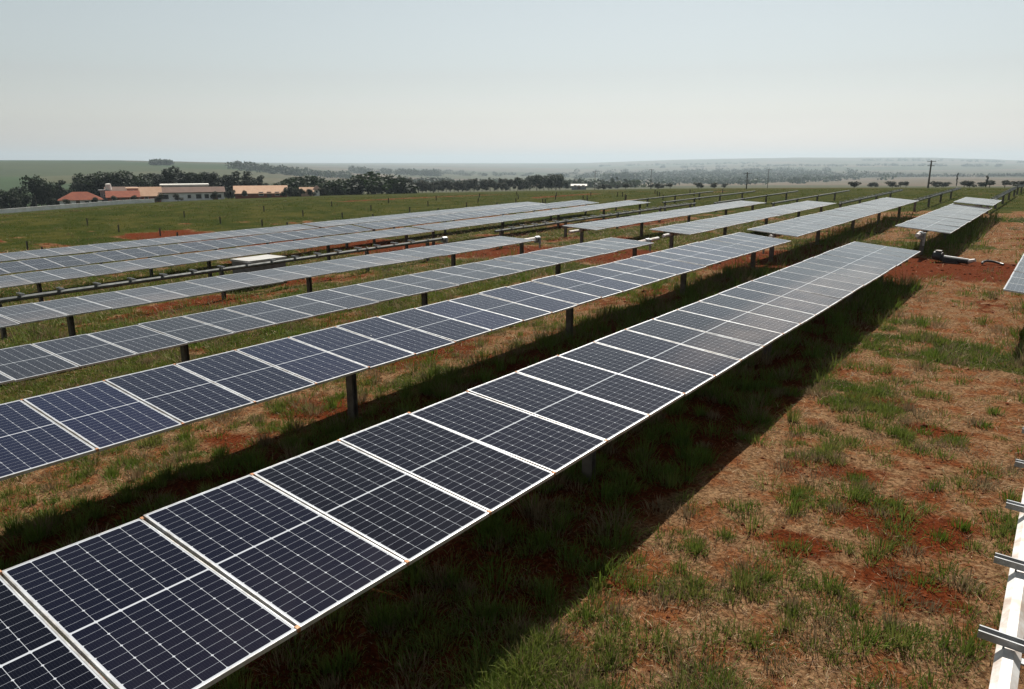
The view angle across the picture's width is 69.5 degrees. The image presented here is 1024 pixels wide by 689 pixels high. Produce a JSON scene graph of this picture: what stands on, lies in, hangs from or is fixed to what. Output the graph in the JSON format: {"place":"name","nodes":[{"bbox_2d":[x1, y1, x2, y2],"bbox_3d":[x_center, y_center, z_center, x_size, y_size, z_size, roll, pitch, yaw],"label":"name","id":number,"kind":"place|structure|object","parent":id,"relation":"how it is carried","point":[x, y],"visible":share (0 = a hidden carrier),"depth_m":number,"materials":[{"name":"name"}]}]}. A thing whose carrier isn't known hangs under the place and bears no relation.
{"place":"outdoors","nodes":[
{"label":"outdoors","id":0,"kind":"place"},
{"bbox_2d":[0,187,1023,688],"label":"ground","id":1,"kind":"structure","parent":0,"point":[896,475],"depth_m":10.52,"materials":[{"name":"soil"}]},
{"bbox_2d":[0,200,8,208],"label":"broadleaf tree","id":2,"kind":"object","parent":1,"relation":"on","point":[4,204],"visible":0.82,"depth_m":233.39,"materials":[{"name":"green plant"}]},
{"bbox_2d":[0,189,24,208],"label":"broadleaf tree","id":3,"kind":"object","parent":1,"relation":"on","point":[11,197],"visible":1,"depth_m":220.75,"materials":[{"name":"green plant"}]},
{"bbox_2d":[8,185,31,204],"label":"broadleaf tree","id":4,"kind":"object","parent":1,"relation":"on","point":[20,190],"visible":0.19,"depth_m":250.24,"materials":[{"name":"green plant"}]},
{"bbox_2d":[18,193,32,205],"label":"broadleaf tree","id":5,"kind":"object","parent":1,"relation":"on","point":[27,199],"visible":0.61,"depth_m":241.65,"materials":[{"name":"green plant"}]},
{"bbox_2d":[19,175,46,206],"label":"broadleaf tree","id":6,"kind":"object","parent":1,"relation":"on","point":[34,187],"visible":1,"depth_m":238.71,"materials":[{"name":"green plant"}]},
{"bbox_2d":[31,177,46,205],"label":"broadleaf tree","id":7,"kind":"object","parent":1,"relation":"on","point":[44,181],"visible":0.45,"depth_m":242.57,"materials":[{"name":"green plant"}]},
{"bbox_2d":[40,181,59,204],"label":"broadleaf tree","id":8,"kind":"object","parent":1,"relation":"on","point":[48,188],"visible":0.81,"depth_m":241.50,"materials":[{"name":"green plant"}]},
{"bbox_2d":[55,180,67,197],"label":"slender tree","id":9,"kind":"object","parent":1,"relation":"on","point":[60,192],"visible":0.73,"depth_m":243.82,"materials":[{"name":"green plant"}]},
{"bbox_2d":[68,179,84,191],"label":"broadleaf tree","id":10,"kind":"object","parent":1,"relation":"on","point":[77,184],"visible":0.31,"depth_m":263.03,"materials":[{"name":"green plant"}]},
{"bbox_2d":[0,199,154,213],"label":"boundary wall","id":11,"kind":"structure","parent":1,"relation":"on","point":[41,208],"depth_m":200.46,"materials":[{"name":"white paint"}]},
{"bbox_2d":[57,192,103,204],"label":"red roof house","id":12,"kind":"structure","parent":1,"relation":"on","point":[79,197],"depth_m":220.87,"materials":[{"name":"white paint"}]},
{"bbox_2d":[71,172,100,189],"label":"broadleaf tree","id":13,"kind":"object","parent":1,"relation":"on","point":[79,175],"visible":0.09,"depth_m":269.60,"materials":[{"name":"green plant"}]},
{"bbox_2d":[81,187,102,196],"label":"broadleaf tree","id":14,"kind":"object","parent":1,"relation":"on","point":[92,191],"visible":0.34,"depth_m":260.92,"materials":[{"name":"green plant"}]},
{"bbox_2d":[81,173,105,193],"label":"broadleaf tree","id":15,"kind":"object","parent":1,"relation":"on","point":[90,181],"visible":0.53,"depth_m":261.81,"materials":[{"name":"green plant"}]},
{"bbox_2d":[98,183,111,201],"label":"water tower","id":16,"kind":"structure","parent":1,"relation":"on","point":[107,188],"depth_m":230.27,"materials":[{"name":"white paint"}]},
{"bbox_2d":[96,172,126,189],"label":"broadleaf tree","id":17,"kind":"object","parent":1,"relation":"on","point":[101,178],"visible":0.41,"depth_m":263.58,"materials":[{"name":"green plant"}]},
{"bbox_2d":[102,171,138,186],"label":"broadleaf tree","id":18,"kind":"object","parent":1,"relation":"on","point":[131,179],"visible":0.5,"depth_m":264.22,"materials":[{"name":"green plant"}]},
{"bbox_2d":[104,186,136,190],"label":"brick barn","id":19,"kind":"structure","parent":1,"relation":"on","point":[118,189],"depth_m":245.53,"materials":[{"name":"brown tile"}]},
{"bbox_2d":[105,190,139,200],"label":"brick house","id":20,"kind":"structure","parent":1,"relation":"on","point":[122,195],"depth_m":227.01,"materials":[{"name":"red tile"}]},
{"bbox_2d":[125,187,140,198],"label":"pink house","id":21,"kind":"structure","parent":1,"relation":"on","point":[132,188],"depth_m":234.99,"materials":[{"name":"paint"}]},
{"bbox_2d":[136,173,154,184],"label":"broadleaf tree","id":22,"kind":"object","parent":1,"relation":"on","point":[144,176],"visible":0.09,"depth_m":284.77,"materials":[{"name":"green plant"}]},
{"bbox_2d":[138,179,153,186],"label":"broadleaf tree","id":23,"kind":"object","parent":1,"relation":"on","point":[147,183],"visible":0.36,"depth_m":267.72,"materials":[{"name":"green plant"}]},
{"bbox_2d":[138,187,161,201],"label":"orange roof house","id":24,"kind":"structure","parent":1,"relation":"on","point":[149,193],"depth_m":232.87,"materials":[{"name":"brick"}]},
{"bbox_2d":[153,174,163,186],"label":"eucalyptus tree","id":25,"kind":"object","parent":1,"relation":"on","point":[159,176],"visible":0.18,"depth_m":280.31,"materials":[{"name":"green plant"}]},
{"bbox_2d":[0,224,317,263],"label":"solar tracker","id":26,"kind":"object","parent":1,"relation":"on","point":[29,254],"visible":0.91,"depth_m":39.29,"materials":[{"name":"blue glass"}]},
{"bbox_2d":[160,173,172,183],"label":"eucalyptus tree","id":27,"kind":"object","parent":1,"relation":"on","point":[165,180],"visible":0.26,"depth_m":274.21,"materials":[{"name":"green plant"}]},
{"bbox_2d":[161,169,178,183],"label":"eucalyptus tree","id":28,"kind":"object","parent":1,"relation":"on","point":[173,176],"visible":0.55,"depth_m":275.10,"materials":[{"name":"green plant"}]},
{"bbox_2d":[166,166,181,181],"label":"eucalyptus tree","id":29,"kind":"object","parent":1,"relation":"on","point":[174,171],"visible":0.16,"depth_m":300.14,"materials":[{"name":"green plant"}]},
{"bbox_2d":[177,172,185,183],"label":"eucalyptus tree","id":30,"kind":"object","parent":1,"relation":"on","point":[181,181],"visible":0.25,"depth_m":284.34,"materials":[{"name":"green plant"}]},
{"bbox_2d":[159,183,208,186],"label":"pale shed","id":31,"kind":"structure","parent":1,"relation":"on","point":[188,185],"depth_m":256.11,"materials":[{"name":"white paint"}]},
{"bbox_2d":[0,225,372,276],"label":"solar tracker","id":32,"kind":"object","parent":1,"relation":"on","point":[69,261],"visible":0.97,"depth_m":35.14,"materials":[{"name":"blue glass"}]},
{"bbox_2d":[183,173,192,183],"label":"eucalyptus tree","id":33,"kind":"object","parent":1,"relation":"on","point":[188,177],"visible":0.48,"depth_m":274.13,"materials":[{"name":"green plant"}]},
{"bbox_2d":[158,186,224,201],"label":"long white building","id":34,"kind":"structure","parent":1,"relation":"on","point":[193,193],"depth_m":238.40,"materials":[{"name":"paint"}]},
{"bbox_2d":[191,174,204,183],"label":"eucalyptus tree","id":35,"kind":"object","parent":1,"relation":"on","point":[197,178],"visible":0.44,"depth_m":270.84,"materials":[{"name":"green plant"}]},
{"bbox_2d":[200,172,209,182],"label":"eucalyptus tree","id":36,"kind":"object","parent":1,"relation":"on","point":[206,175],"visible":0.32,"depth_m":277.41,"materials":[{"name":"green plant"}]},
{"bbox_2d":[206,173,222,186],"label":"eucalyptus tree","id":37,"kind":"object","parent":1,"relation":"on","point":[213,177],"visible":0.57,"depth_m":277.17,"materials":[{"name":"green plant"}]},
{"bbox_2d":[0,227,433,301],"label":"solar tracker","id":38,"kind":"object","parent":1,"relation":"on","point":[37,278],"visible":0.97,"depth_m":30.99,"materials":[{"name":"blue glass"}]},
{"bbox_2d":[0,236,447,339],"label":"tracker frame","id":39,"kind":"object","parent":1,"relation":"on","point":[60,291],"visible":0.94,"depth_m":26.49,"materials":[{"name":"metal"}]},
{"bbox_2d":[221,175,231,193],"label":"eucalyptus tree","id":40,"kind":"object","parent":1,"relation":"on","point":[225,182],"visible":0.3,"depth_m":293.45,"materials":[{"name":"green plant"}]},
{"bbox_2d":[227,175,239,197],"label":"eucalyptus tree","id":41,"kind":"object","parent":1,"relation":"on","point":[230,183],"visible":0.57,"depth_m":279.40,"materials":[{"name":"green plant"}]},
{"bbox_2d":[231,170,247,185],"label":"eucalyptus tree","id":42,"kind":"object","parent":1,"relation":"on","point":[237,179],"visible":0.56,"depth_m":281.69,"materials":[{"name":"green plant"}]},
{"bbox_2d":[240,171,252,184],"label":"eucalyptus tree","id":43,"kind":"object","parent":1,"relation":"on","point":[247,174],"visible":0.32,"depth_m":298.91,"materials":[{"name":"green plant"}]},
{"bbox_2d":[250,177,262,185],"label":"eucalyptus tree","id":44,"kind":"object","parent":1,"relation":"on","point":[254,181],"visible":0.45,"depth_m":282.07,"materials":[{"name":"green plant"}]},
{"bbox_2d":[230,254,287,289],"bbox_3d":[-10.337,-2.985,30.261,1.200,1.147,1.840,9,17,33],"label":"panel crate","id":45,"kind":"object","parent":1,"relation":"on","point":[251,260],"visible":0.33,"depth_m":29.75,"materials":[{"name":"white wood"}]},
{"bbox_2d":[233,185,287,198],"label":"orange barn","id":46,"kind":"structure","parent":1,"relation":"on","point":[267,191],"depth_m":240.37,"materials":[{"name":"brick"}]},
{"bbox_2d":[0,236,540,336],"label":"solar tracker","id":47,"kind":"object","parent":1,"relation":"on","point":[67,308],"visible":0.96,"depth_m":21.77,"materials":[{"name":"blue glass"}]},
{"bbox_2d":[284,186,294,195],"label":"garden bush","id":48,"kind":"object","parent":1,"relation":"on","point":[290,190],"visible":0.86,"depth_m":238.26,"materials":[{"name":"green plant"}]},
{"bbox_2d":[270,177,311,195],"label":"spreading tree","id":49,"kind":"object","parent":1,"relation":"on","point":[286,180],"visible":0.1,"depth_m":267.18,"materials":[{"name":"green plant"}]},
{"bbox_2d":[280,176,317,186],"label":"spreading tree","id":50,"kind":"object","parent":1,"relation":"on","point":[301,179],"visible":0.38,"depth_m":270.43,"materials":[{"name":"green plant"}]},
{"bbox_2d":[299,187,313,195],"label":"farm cottage","id":51,"kind":"structure","parent":1,"relation":"on","point":[306,192],"depth_m":252.03,"materials":[{"name":"beige paint"}]},
{"bbox_2d":[310,177,326,195],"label":"spreading tree","id":52,"kind":"object","parent":1,"relation":"on","point":[321,180],"visible":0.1,"depth_m":273.87,"materials":[{"name":"green plant"}]},
{"bbox_2d":[0,237,659,384],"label":"solar tracker","id":53,"kind":"object","parent":1,"relation":"on","point":[28,361],"visible":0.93,"depth_m":16.78,"materials":[{"name":"blue glass"}]},
{"bbox_2d":[313,179,346,195],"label":"spreading tree","id":54,"kind":"object","parent":1,"relation":"on","point":[340,188],"visible":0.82,"depth_m":260.82,"materials":[{"name":"green plant"}]},
{"bbox_2d":[345,175,370,194],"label":"spreading tree","id":55,"kind":"object","parent":1,"relation":"on","point":[359,193],"visible":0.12,"depth_m":272.19,"materials":[{"name":"green plant"}]},
{"bbox_2d":[332,171,419,194],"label":"spreading tree","id":56,"kind":"object","parent":1,"relation":"on","point":[376,182],"visible":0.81,"depth_m":269.73,"materials":[{"name":"green plant"}]},
{"bbox_2d":[371,175,406,193],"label":"spreading tree","id":57,"kind":"object","parent":1,"relation":"on","point":[392,189],"visible":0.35,"depth_m":274.66,"materials":[{"name":"green plant"}]},
{"bbox_2d":[0,232,790,480],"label":"solar tracker","id":58,"kind":"object","parent":1,"relation":"on","point":[38,432],"visible":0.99,"depth_m":11.42,"materials":[{"name":"blue glass"}]},
{"bbox_2d":[302,202,545,236],"bbox_3d":[-5.214,-9.807,58.330,2.015,1.786,26.199,10,17,36],"label":"solar tracker","id":59,"kind":"object","parent":1,"relation":"on","point":[387,217],"visible":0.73,"depth_m":55.08,"materials":[{"name":"blue glass"}]},
{"bbox_2d":[0,241,920,688],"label":"solar tracker","id":60,"kind":"object","parent":1,"relation":"on","point":[290,547],"visible":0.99,"depth_m":6.29,"materials":[{"name":"blue glass"}]},
{"bbox_2d":[353,200,597,243],"bbox_3d":[-0.971,-9.367,55.683,2.012,1.923,26.999,10,17,36],"label":"solar tracker","id":61,"kind":"object","parent":1,"relation":"on","point":[374,226],"visible":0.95,"depth_m":52.37,"materials":[{"name":"blue glass"}]},
{"bbox_2d":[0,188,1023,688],"bbox_3d":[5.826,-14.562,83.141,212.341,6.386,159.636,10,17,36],"label":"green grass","id":62,"kind":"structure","parent":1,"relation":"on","point":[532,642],"depth_m":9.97,"materials":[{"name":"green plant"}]},
{"bbox_2d":[0,218,1023,688],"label":"earth clods","id":63,"kind":"object","parent":1,"relation":"on","point":[364,630],"visible":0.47,"depth_m":8.62,"materials":[{"name":"brown soil"}]},
{"bbox_2d":[411,200,650,245],"bbox_3d":[3.213,-8.837,52.976,2.015,1.861,27.599,10,17,36],"label":"solar tracker","id":64,"kind":"object","parent":1,"relation":"on","point":[502,219],"visible":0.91,"depth_m":49.33,"materials":[{"name":"blue glass"}]},
{"bbox_2d":[494,203,695,247],"bbox_3d":[7.028,-8.259,50.115,0.441,1.671,26.500,10,17,36],"label":"tracker frame","id":65,"kind":"object","parent":1,"relation":"on","point":[565,222],"visible":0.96,"depth_m":46.65,"materials":[{"name":"metal"}]},
{"bbox_2d":[563,201,763,242],"bbox_3d":[10.921,-7.771,47.172,2.016,1.697,27.000,10,17,36],"label":"solar tracker","id":66,"kind":"object","parent":1,"relation":"on","point":[619,222],"visible":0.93,"depth_m":43.34,"materials":[{"name":"blue glass"}]},
{"bbox_2d":[615,191,713,209],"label":"tracker frame","id":67,"kind":"object","parent":1,"relation":"on","point":[674,196],"visible":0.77,"depth_m":78.06,"materials":[{"name":"metal"}]},
{"bbox_2d":[662,191,754,210],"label":"tracker frame","id":68,"kind":"object","parent":1,"relation":"on","point":[665,202],"visible":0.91,"depth_m":73.25,"materials":[{"name":"metal"}]},
{"bbox_2d":[649,201,836,248],"bbox_3d":[14.815,-7.069,43.765,2.015,1.768,26.700,10,17,36],"label":"solar tracker","id":69,"kind":"object","parent":1,"relation":"on","point":[704,225],"visible":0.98,"depth_m":39.77,"materials":[{"name":"blue glass"}]},
{"bbox_2d":[713,191,797,211],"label":"tracker frame","id":70,"kind":"object","parent":1,"relation":"on","point":[742,199],"visible":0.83,"depth_m":72.02,"materials":[{"name":"metal"}]},
{"bbox_2d":[771,190,849,206],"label":"tracker frame","id":71,"kind":"object","parent":1,"relation":"on","point":[796,199],"visible":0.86,"depth_m":68.66,"materials":[{"name":"metal"}]},
{"bbox_2d":[747,197,917,261],"bbox_3d":[18.649,-6.577,40.225,2.012,1.784,28.200,10,17,36],"label":"solar tracker","id":72,"kind":"object","parent":1,"relation":"on","point":[817,223],"visible":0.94,"depth_m":35.35,"materials":[{"name":"blue glass"}]},
{"bbox_2d":[848,181,861,187],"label":"scrub bush","id":73,"kind":"object","parent":1,"relation":"on","point":[854,184],"visible":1,"depth_m":280.29,"materials":[{"name":"green plant"}]},
{"bbox_2d":[838,189,902,207],"bbox_3d":[33.236,-13.135,67.629,0.441,1.434,26.000,10,17,36],"label":"tracker frame","id":74,"kind":"object","parent":1,"relation":"on","point":[859,199],"visible":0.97,"depth_m":64.36,"materials":[{"name":"metal"}]},
{"bbox_2d":[884,181,898,187],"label":"scrub bush","id":75,"kind":"object","parent":1,"relation":"on","point":[892,184],"visible":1,"depth_m":279.33,"materials":[{"name":"green plant"}]},
{"bbox_2d":[927,160,935,187],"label":"utility pole","id":76,"kind":"object","parent":1,"relation":"on","point":[931,165],"visible":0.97,"depth_m":204.57,"materials":[{"name":"brown wood"}]},
{"bbox_2d":[913,187,960,209],"bbox_3d":[37.400,-12.689,64.530,0.441,1.367,26.000,10,17,36],"label":"tracker frame","id":77,"kind":"object","parent":1,"relation":"on","point":[928,197],"visible":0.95,"depth_m":61.20,"materials":[{"name":"metal"}]},
{"bbox_2d":[895,197,1001,254],"bbox_3d":[23.311,-6.345,38.619,2.012,1.741,25.200,10,17,36],"label":"solar tracker","id":78,"kind":"object","parent":1,"relation":"on","point":[951,218],"visible":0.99,"depth_m":34.90,"materials":[{"name":"blue glass"}]},
{"bbox_2d":[932,250,975,263],"bbox_3d":[16.498,-3.246,27.536,0.345,0.425,1.510,-10,17,-34],"label":"pipe","id":79,"kind":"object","parent":1,"relation":"on","point":[938,255],"visible":1,"depth_m":27.58,"materials":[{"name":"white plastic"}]},
{"bbox_2d":[960,180,976,187],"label":"scrub bush","id":80,"kind":"object","parent":1,"relation":"on","point":[968,183],"visible":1,"depth_m":260.39,"materials":[{"name":"green plant"}]},
{"bbox_2d":[981,260,1003,264],"bbox_3d":[17.572,-3.004,27.049,0.759,0.156,0.351,4,15,16],"label":"cable bundle","id":81,"kind":"object","parent":1,"relation":"on","point":[992,261],"visible":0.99,"depth_m":27.06,"materials":[{"name":"black plastic"}]},
{"bbox_2d":[977,254,1023,688],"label":"solar tracker","id":82,"kind":"object","parent":1,"relation":"on","point":[1007,638],"visible":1,"depth_m":4.88,"materials":[{"name":"silver metal"}]},
{"bbox_2d":[985,187,1017,213],"bbox_3d":[40.714,-11.973,61.188,0.441,1.392,27.500,10,17,36],"label":"tracker frame","id":83,"kind":"object","parent":1,"relation":"on","point":[1008,192],"visible":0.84,"depth_m":60.97,"materials":[{"name":"metal"}]},
{"bbox_2d":[0,157,1023,208],"bbox_3d":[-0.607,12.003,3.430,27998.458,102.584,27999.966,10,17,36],"label":"hills","id":84,"kind":"structure","parent":0,"point":[12,172],"depth_m":2837.00,"materials":[{"name":"green plant"}]},
{"bbox_2d":[148,158,174,164],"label":"distant grove","id":85,"kind":"object","parent":84,"relation":"on","point":[156,161],"visible":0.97,"depth_m":1487.07,"materials":[{"name":"green plant"}]},
{"bbox_2d":[225,160,444,178],"bbox_3d":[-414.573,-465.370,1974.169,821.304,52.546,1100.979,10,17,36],"label":"ridge wood","id":86,"kind":"object","parent":84,"relation":"on","point":[256,167],"visible":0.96,"depth_m":1518.87,"materials":[{"name":"green plant"}]},
{"bbox_2d":[415,180,425,192],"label":"grey tree","id":87,"kind":"object","parent":84,"relation":"on","point":[419,183],"visible":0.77,"depth_m":364.18,"materials":[{"name":"green plant"}]},
{"bbox_2d":[439,179,452,191],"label":"grey tree","id":88,"kind":"object","parent":84,"relation":"on","point":[443,187],"visible":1,"depth_m":369.47,"materials":[{"name":"green plant"}]},
{"bbox_2d":[452,181,464,191],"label":"grey tree","id":89,"kind":"object","parent":84,"relation":"on","point":[458,185],"visible":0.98,"depth_m":379.94,"materials":[{"name":"green plant"}]},
{"bbox_2d":[467,178,479,189],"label":"grey tree","id":90,"kind":"object","parent":84,"relation":"on","point":[470,181],"visible":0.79,"depth_m":394.34,"materials":[{"name":"green plant"}]},
{"bbox_2d":[474,179,487,189],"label":"grey tree","id":91,"kind":"object","parent":84,"relation":"on","point":[482,185],"visible":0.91,"depth_m":389.21,"materials":[{"name":"green plant"}]},
{"bbox_2d":[516,179,531,189],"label":"broadleaf tree","id":92,"kind":"object","parent":84,"relation":"on","point":[522,182],"visible":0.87,"depth_m":385.86,"materials":[{"name":"green plant"}]},
{"bbox_2d":[395,169,659,187],"bbox_3d":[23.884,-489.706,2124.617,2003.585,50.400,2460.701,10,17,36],"label":"plain trees","id":93,"kind":"object","parent":84,"relation":"on","point":[590,183],"visible":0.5,"depth_m":763.18,"materials":[{"name":"green plant"}]},
{"bbox_2d":[529,174,543,190],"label":"broadleaf tree","id":94,"kind":"object","parent":84,"relation":"on","point":[535,181],"visible":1,"depth_m":382.99,"materials":[{"name":"green plant"}]},
{"bbox_2d":[543,176,555,188],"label":"broadleaf tree","id":95,"kind":"object","parent":84,"relation":"on","point":[549,183],"visible":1,"depth_m":387.19,"materials":[{"name":"green plant"}]},
{"bbox_2d":[544,173,561,189],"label":"broadleaf tree","id":96,"kind":"object","parent":84,"relation":"on","point":[555,175],"visible":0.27,"depth_m":416.16,"materials":[{"name":"green plant"}]},
{"bbox_2d":[553,174,563,187],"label":"broadleaf tree","id":97,"kind":"object","parent":84,"relation":"on","point":[559,179],"visible":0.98,"depth_m":400.36,"materials":[{"name":"green plant"}]},
{"bbox_2d":[571,184,586,189],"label":"white shed","id":98,"kind":"structure","parent":84,"relation":"on","point":[578,186],"depth_m":405.61,"materials":[{"name":"paint"}]},
{"bbox_2d":[560,166,906,184],"bbox_3d":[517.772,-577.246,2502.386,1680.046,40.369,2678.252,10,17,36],"label":"distant wood","id":99,"kind":"object","parent":84,"relation":"on","point":[719,176],"visible":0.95,"depth_m":2082.35,"materials":[{"name":"green plant"}]},
{"bbox_2d":[598,158,1023,177],"bbox_3d":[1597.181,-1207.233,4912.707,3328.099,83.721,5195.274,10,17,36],"label":"tree line","id":100,"kind":"object","parent":84,"relation":"on","point":[945,174],"visible":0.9,"depth_m":4604.63,"materials":[{"name":"green plant"}]},
{"bbox_2d":[0,0,1023,162],"label":"sky","id":101,"kind":"structure","parent":0,"point":[257,81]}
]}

